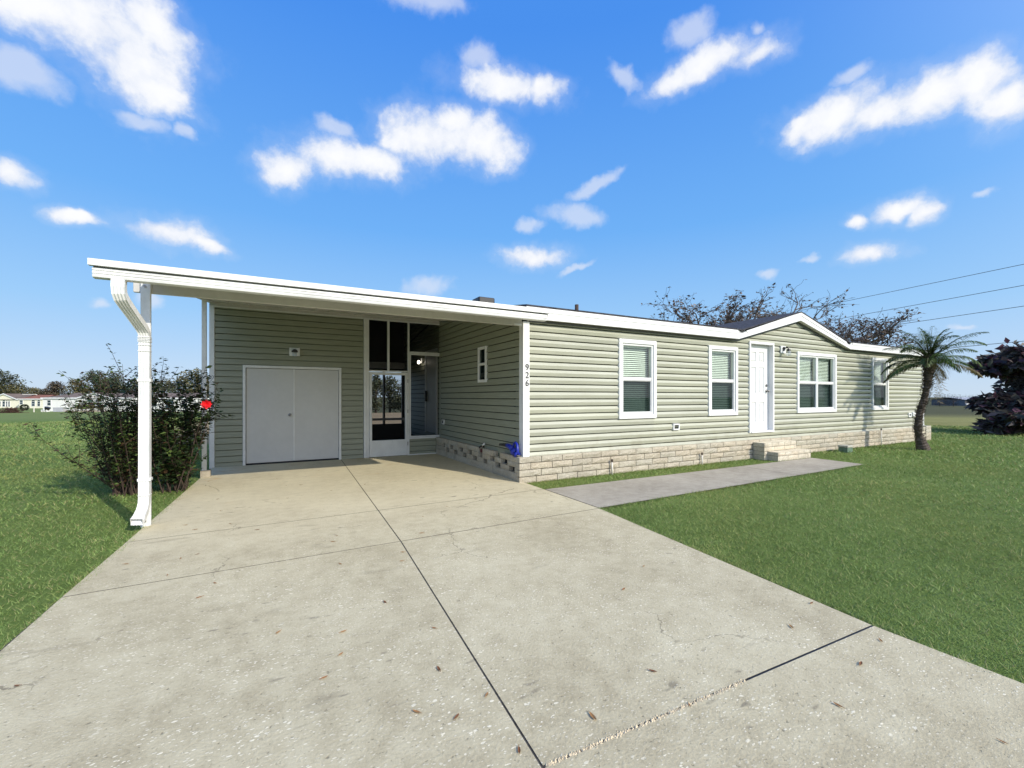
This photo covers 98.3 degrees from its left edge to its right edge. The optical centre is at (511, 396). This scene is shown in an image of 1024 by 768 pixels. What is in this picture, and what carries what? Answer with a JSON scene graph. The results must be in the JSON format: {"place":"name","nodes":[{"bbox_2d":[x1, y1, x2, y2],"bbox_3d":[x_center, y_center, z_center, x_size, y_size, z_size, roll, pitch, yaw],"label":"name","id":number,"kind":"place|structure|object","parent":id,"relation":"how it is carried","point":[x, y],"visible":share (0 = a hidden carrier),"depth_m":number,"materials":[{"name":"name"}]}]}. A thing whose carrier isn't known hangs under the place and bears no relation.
{"place":"outdoors","nodes":[
{"label":"outdoors","id":0,"kind":"place"},
{"bbox_2d":[0,406,28,412],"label":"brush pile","id":1,"kind":"object","parent":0,"point":[11,410],"visible":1,"depth_m":83.78,"materials":[{"name":"brown plant"}]},
{"bbox_2d":[41,406,50,411],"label":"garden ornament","id":2,"kind":"object","parent":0,"point":[46,408],"visible":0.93,"depth_m":89.86,"materials":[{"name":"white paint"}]},
{"bbox_2d":[0,454,1023,767],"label":"driveway","id":3,"kind":"structure","parent":0,"point":[560,628],"depth_m":2.50,"materials":[{"name":"concrete"}]},
{"bbox_2d":[87,258,549,527],"bbox_3d":[-3.939,-0.540,9.600,5.352,4.101,9.162,0,0,-28],"label":"carport","id":4,"kind":"object","parent":3,"relation":"on","point":[147,281],"visible":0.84,"depth_m":5.15,"materials":[{"name":"white metal"}]},
{"bbox_2d":[0,461,842,767],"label":"driveway joint","id":5,"kind":"object","parent":3,"relation":"on","point":[444,611],"visible":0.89,"depth_m":2.92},
{"bbox_2d":[436,437,520,480],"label":"block wall","id":6,"kind":"structure","parent":3,"relation":"on","point":[504,464],"depth_m":9.01,"materials":[{"name":"grey concrete"}]},
{"bbox_2d":[499,441,520,456],"bbox_3d":[-0.042,0.906,7.870,0.148,0.282,0.652,0,0,-28],"label":"leaf blower","id":7,"kind":"object","parent":6,"relation":"on","point":[514,451],"visible":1,"depth_m":7.67,"materials":[{"name":"blue plastic"}]},
{"bbox_2d":[545,679,744,766],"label":"joint gravel","id":8,"kind":"structure","parent":3,"relation":"on","point":[589,747],"depth_m":1.95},
{"bbox_2d":[748,625,872,679],"bbox_3d":[1.754,1.452,2.543,1.204,0.001,0.019,0,0,-27],"label":"expansion joint","id":9,"kind":"object","parent":3,"relation":"on","point":[810,652],"visible":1,"depth_m":2.52,"materials":[{"name":"black rubber"}]},
{"bbox_2d":[0,397,1023,683],"bbox_3d":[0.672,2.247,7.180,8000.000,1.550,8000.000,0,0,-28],"label":"lawn","id":10,"kind":"structure","parent":0,"point":[944,415],"depth_m":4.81,"materials":[{"name":"plant"}]},
{"bbox_2d":[0,369,32,393],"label":"tree","id":11,"kind":"object","parent":10,"relation":"on","point":[5,381],"visible":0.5,"depth_m":151.26,"materials":[{"name":"green plant"}]},
{"bbox_2d":[0,393,36,407],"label":"gabled house","id":12,"kind":"structure","parent":10,"relation":"on","point":[9,400],"depth_m":121.00,"materials":[{"name":"white paint"}]},
{"bbox_2d":[0,382,39,393],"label":"tree","id":13,"kind":"object","parent":10,"relation":"on","point":[21,390],"visible":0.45,"depth_m":148.97,"materials":[{"name":"green plant"}]},
{"bbox_2d":[19,404,29,409],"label":"clipped bush","id":14,"kind":"object","parent":10,"relation":"on","point":[22,406],"visible":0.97,"depth_m":99.69,"materials":[{"name":"green plant"}]},
{"bbox_2d":[17,395,57,407],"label":"cream house","id":15,"kind":"structure","parent":10,"relation":"on","point":[35,401],"depth_m":119.00,"materials":[{"name":"white paint"}]},
{"bbox_2d":[37,381,68,394],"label":"tree","id":16,"kind":"object","parent":10,"relation":"on","point":[55,386],"visible":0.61,"depth_m":149.36,"materials":[{"name":"green plant"}]},
{"bbox_2d":[53,407,66,411],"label":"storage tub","id":17,"kind":"object","parent":10,"relation":"on","point":[59,409],"visible":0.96,"depth_m":89.60,"materials":[{"name":"grey plastic"}]},
{"bbox_2d":[57,378,91,394],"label":"tree","id":18,"kind":"object","parent":10,"relation":"on","point":[75,389],"visible":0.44,"depth_m":149.16,"materials":[{"name":"green plant"}]},
{"bbox_2d":[40,393,136,410],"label":"white house","id":19,"kind":"structure","parent":10,"relation":"on","point":[52,402],"depth_m":93.00,"materials":[{"name":"paint"}]},
{"bbox_2d":[78,369,124,392],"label":"tree","id":20,"kind":"object","parent":10,"relation":"on","point":[90,376],"visible":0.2,"depth_m":154.61,"materials":[{"name":"green plant"}]},
{"bbox_2d":[24,343,198,495],"bbox_3d":[-5.852,0.356,6.755,1.744,2.260,1.797,0,0,-10],"label":"leafy shrub","id":21,"kind":"object","parent":10,"relation":"on","point":[123,469],"visible":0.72,"depth_m":6.56,"materials":[{"name":"green plant"}]},
{"bbox_2d":[86,371,136,392],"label":"tree","id":22,"kind":"object","parent":10,"relation":"on","point":[113,377],"visible":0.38,"depth_m":150.60,"materials":[{"name":"green plant"}]},
{"bbox_2d":[98,365,233,493],"bbox_3d":[-5.076,0.480,6.842,1.491,2.006,1.503,0,0,1],"label":"hibiscus shrub","id":23,"kind":"object","parent":10,"relation":"on","point":[172,464],"visible":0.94,"depth_m":6.83,"materials":[{"name":"green plant"}]},
{"bbox_2d":[151,379,182,392],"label":"tree","id":24,"kind":"object","parent":10,"relation":"on","point":[174,389],"visible":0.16,"depth_m":156.88,"materials":[{"name":"green plant"}]},
{"bbox_2d":[157,378,192,392],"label":"tree","id":25,"kind":"object","parent":10,"relation":"on","point":[173,387],"visible":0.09,"depth_m":147.88,"materials":[{"name":"green plant"}]},
{"bbox_2d":[153,393,208,411],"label":"white house","id":26,"kind":"structure","parent":10,"relation":"on","point":[174,394],"depth_m":90.31,"materials":[{"name":"paint"}]},
{"bbox_2d":[167,367,208,394],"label":"tree","id":27,"kind":"object","parent":10,"relation":"on","point":[196,374],"visible":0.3,"depth_m":128.32,"materials":[{"name":"green plant"}]},
{"bbox_2d":[209,302,441,468],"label":"storage shed","id":28,"kind":"structure","parent":10,"relation":"on","point":[290,383],"depth_m":9.74,"materials":[{"name":"plastic"}]},
{"bbox_2d":[246,368,292,463],"bbox_3d":[-5.242,0.401,9.593,0.921,2.027,0.116,0,0,-28],"label":"door","id":29,"kind":"structure","parent":28,"relation":"in","point":[269,392],"depth_m":9.61,"materials":[{"name":"grey paint"}]},
{"bbox_2d":[295,369,338,460],"bbox_3d":[-4.438,0.401,10.071,0.924,2.027,0.038,0,0,-28],"label":"door","id":30,"kind":"structure","parent":28,"relation":"in","point":[316,391],"depth_m":10.05,"materials":[{"name":"grey paint"}]},
{"bbox_2d":[372,375,387,412],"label":"tree","id":31,"kind":"object","parent":10,"relation":"on","point":[377,382],"visible":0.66,"depth_m":61.83,"materials":[{"name":"green plant"}]},
{"bbox_2d":[377,375,400,412],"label":"tree","id":32,"kind":"object","parent":10,"relation":"on","point":[389,394],"visible":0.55,"depth_m":65.36,"materials":[{"name":"green plant"}]},
{"bbox_2d":[391,380,400,411],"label":"tree","id":33,"kind":"object","parent":10,"relation":"on","point":[397,401],"visible":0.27,"depth_m":63.33,"materials":[{"name":"green plant"}]},
{"bbox_2d":[611,459,612,474],"bbox_3d":[1.894,1.340,8.379,0.041,0.320,0.036,0,0,-28],"label":"drain pipe","id":34,"kind":"object","parent":10,"relation":"on","point":[611,466],"visible":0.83,"depth_m":8.37,"materials":[{"name":"plastic"}]},
{"bbox_2d":[404,296,926,456],"bbox_3d":[5.317,-0.504,14.873,15.997,3.909,8.370,0,0,-28],"label":"mobile home","id":35,"kind":"object","parent":10,"relation":"on","point":[564,381],"visible":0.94,"depth_m":9.63,"materials":[{"name":"green plastic"}]},
{"bbox_2d":[478,346,487,382],"bbox_3d":[-0.593,-0.662,9.057,0.064,0.728,0.405,0,0,-28],"label":"window","id":36,"kind":"structure","parent":35,"relation":"in","point":[482,351],"depth_m":9.06,"materials":[{"name":"white paint"}]},
{"bbox_2d":[617,338,656,418],"bbox_3d":[2.442,-0.355,8.984,1.000,1.570,0.346,0,0,-28],"label":"window","id":37,"kind":"structure","parent":35,"relation":"in","point":[637,365],"depth_m":8.95,"materials":[{"name":"white paint"}]},
{"bbox_2d":[705,345,737,415],"bbox_3d":[4.739,-0.366,10.223,1.010,1.576,0.346,0,0,-28],"label":"window","id":38,"kind":"structure","parent":35,"relation":"in","point":[722,363],"depth_m":10.19,"materials":[{"name":"white paint"}]},
{"bbox_2d":[751,345,769,429],"bbox_3d":[6.028,-0.229,10.825,0.830,2.077,0.109,0,0,-28],"label":"door","id":39,"kind":"structure","parent":35,"relation":"in","point":[759,354],"depth_m":10.90,"materials":[{"name":"white paint"}]},
{"bbox_2d":[793,351,836,412],"bbox_3d":[8.148,-0.380,12.062,1.905,1.596,0.346,0,0,-28],"label":"window","id":40,"kind":"structure","parent":35,"relation":"in","point":[816,373],"depth_m":12.00,"materials":[{"name":"white paint"}]},
{"bbox_2d":[868,357,888,409],"bbox_3d":[11.222,-0.396,13.720,1.032,1.588,0.346,0,0,-28],"label":"window","id":41,"kind":"structure","parent":35,"relation":"in","point":[880,391],"depth_m":13.69,"materials":[{"name":"white paint"}]},
{"bbox_2d":[545,458,859,507],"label":"walkway","id":42,"kind":"structure","parent":10,"relation":"on","point":[604,494],"depth_m":7.53,"materials":[{"name":"grey concrete"}]},
{"bbox_2d":[641,286,790,325],"bbox_3d":[10.722,-2.072,24.791,8.851,7.402,10.490,0,0,-28],"label":"bare tree","id":43,"kind":"object","parent":10,"relation":"on","point":[727,317],"visible":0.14,"depth_m":22.85,"materials":[{"name":"brown plant"}]},
{"bbox_2d":[517,425,930,482],"bbox_3d":[7.117,1.254,11.459,16.072,0.552,0.429,0,0,-28],"label":"block skirting","id":44,"kind":"object","parent":10,"relation":"on","point":[531,469],"visible":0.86,"depth_m":9.17,"materials":[{"name":"beige stone"}]},
{"bbox_2d":[701,279,857,331],"bbox_3d":[15.300,-2.824,29.655,10.673,8.910,10.002,0,0,6],"label":"bare tree","id":45,"kind":"object","parent":10,"relation":"on","point":[795,309],"visible":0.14,"depth_m":27.18,"materials":[{"name":"brown plant"}]},
{"bbox_2d":[753,440,810,460],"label":"block steps","id":46,"kind":"structure","parent":10,"relation":"on","point":[779,450],"depth_m":10.39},
{"bbox_2d":[838,444,852,452],"bbox_3d":[8.899,1.383,11.823,0.290,0.195,0.240,0,0,-28],"label":"valve box","id":47,"kind":"object","parent":10,"relation":"on","point":[845,448],"visible":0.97,"depth_m":11.73,"materials":[{"name":"green plastic"}]},
{"bbox_2d":[815,307,924,346],"bbox_3d":[19.689,-2.029,27.585,8.522,7.362,7.920,0,0,36],"label":"bare tree","id":48,"kind":"object","parent":10,"relation":"on","point":[875,334],"visible":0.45,"depth_m":24.96,"materials":[{"name":"brown plant"}]},
{"bbox_2d":[880,326,989,449],"bbox_3d":[11.619,-0.229,12.257,2.397,3.554,2.274,0,0,-28],"label":"palm tree","id":49,"kind":"object","parent":10,"relation":"on","point":[928,360],"visible":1,"depth_m":12.26,"materials":[{"name":"green plant"}]},
{"bbox_2d":[930,399,952,406],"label":"field bush","id":50,"kind":"object","parent":10,"relation":"on","point":[939,403],"visible":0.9,"depth_m":139.94,"materials":[{"name":"green plant"}]},
{"bbox_2d":[930,397,970,405],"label":"grey barn","id":51,"kind":"structure","parent":10,"relation":"on","point":[960,402],"depth_m":155.70,"materials":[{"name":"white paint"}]},
{"bbox_2d":[941,396,965,406],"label":"field bush","id":52,"kind":"object","parent":10,"relation":"on","point":[952,402],"visible":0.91,"depth_m":140.10,"materials":[{"name":"green plant"}]},
{"bbox_2d":[964,337,1023,432],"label":"purple bush","id":53,"kind":"object","parent":10,"relation":"on","point":[1005,364],"visible":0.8,"depth_m":18.26,"materials":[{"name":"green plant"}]},
{"bbox_2d":[965,391,1023,434],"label":"purple bush","id":54,"kind":"object","parent":10,"relation":"on","point":[1004,415],"visible":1,"depth_m":17.38,"materials":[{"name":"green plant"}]},
{"bbox_3d":[43.773,-4.014,16.797,0.400,12.673,0.323,0,0,-28],"label":"utility pole","id":55,"kind":"object","parent":10,"relation":"on","visible":0},
{"bbox_2d":[786,264,1023,313],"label":"power line","id":56,"kind":"object","parent":55,"relation":"attached to","point":[920,285],"visible":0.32,"depth_m":39.50,"materials":[{"name":"metal"}]},
{"bbox_2d":[823,285,1023,321],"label":"power line","id":57,"kind":"object","parent":55,"relation":"attached to","point":[933,301],"visible":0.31,"depth_m":38.93,"materials":[{"name":"metal"}]},
{"bbox_2d":[837,306,1022,333],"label":"power line","id":58,"kind":"object","parent":55,"relation":"attached to","point":[951,316],"visible":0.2,"depth_m":37.48,"materials":[{"name":"metal"}]},
{"bbox_2d":[952,341,1022,347],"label":"power line","id":59,"kind":"object","parent":55,"relation":"attached to","point":[987,344],"visible":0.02,"depth_m":35.48,"materials":[{"name":"metal"}]},
{"bbox_2d":[0,0,1023,396],"label":"sky","id":60,"kind":"structure","parent":0,"point":[601,156],"materials":[{"name":"blue"}]},
{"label":"porch floor","id":61,"kind":"structure","parent":0,"visible":0},
{"bbox_2d":[363,317,439,457],"bbox_3d":[-3.485,-0.492,12.539,1.979,3.905,3.620,0,0,-28],"label":"screened porch","id":62,"kind":"object","parent":61,"relation":"on","point":[383,348],"visible":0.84,"depth_m":11.51,"materials":[{"name":"plastic"}]},
{"bbox_2d":[369,372,407,456],"bbox_3d":[-2.994,0.418,10.797,0.934,2.040,0.088,0,0,-28],"label":"screen door","id":63,"kind":"structure","parent":62,"relation":"in","point":[378,448],"depth_m":10.77,"materials":[{"name":"white metal"}]},
{"bbox_2d":[425,352,435,432],"bbox_3d":[-2.201,-0.120,11.936,0.080,2.140,0.840,0,0,-28],"label":"entry door","id":64,"kind":"structure","parent":62,"relation":"in","point":[430,393],"depth_m":11.95,"materials":[{"name":"grey paint"}]}
]}

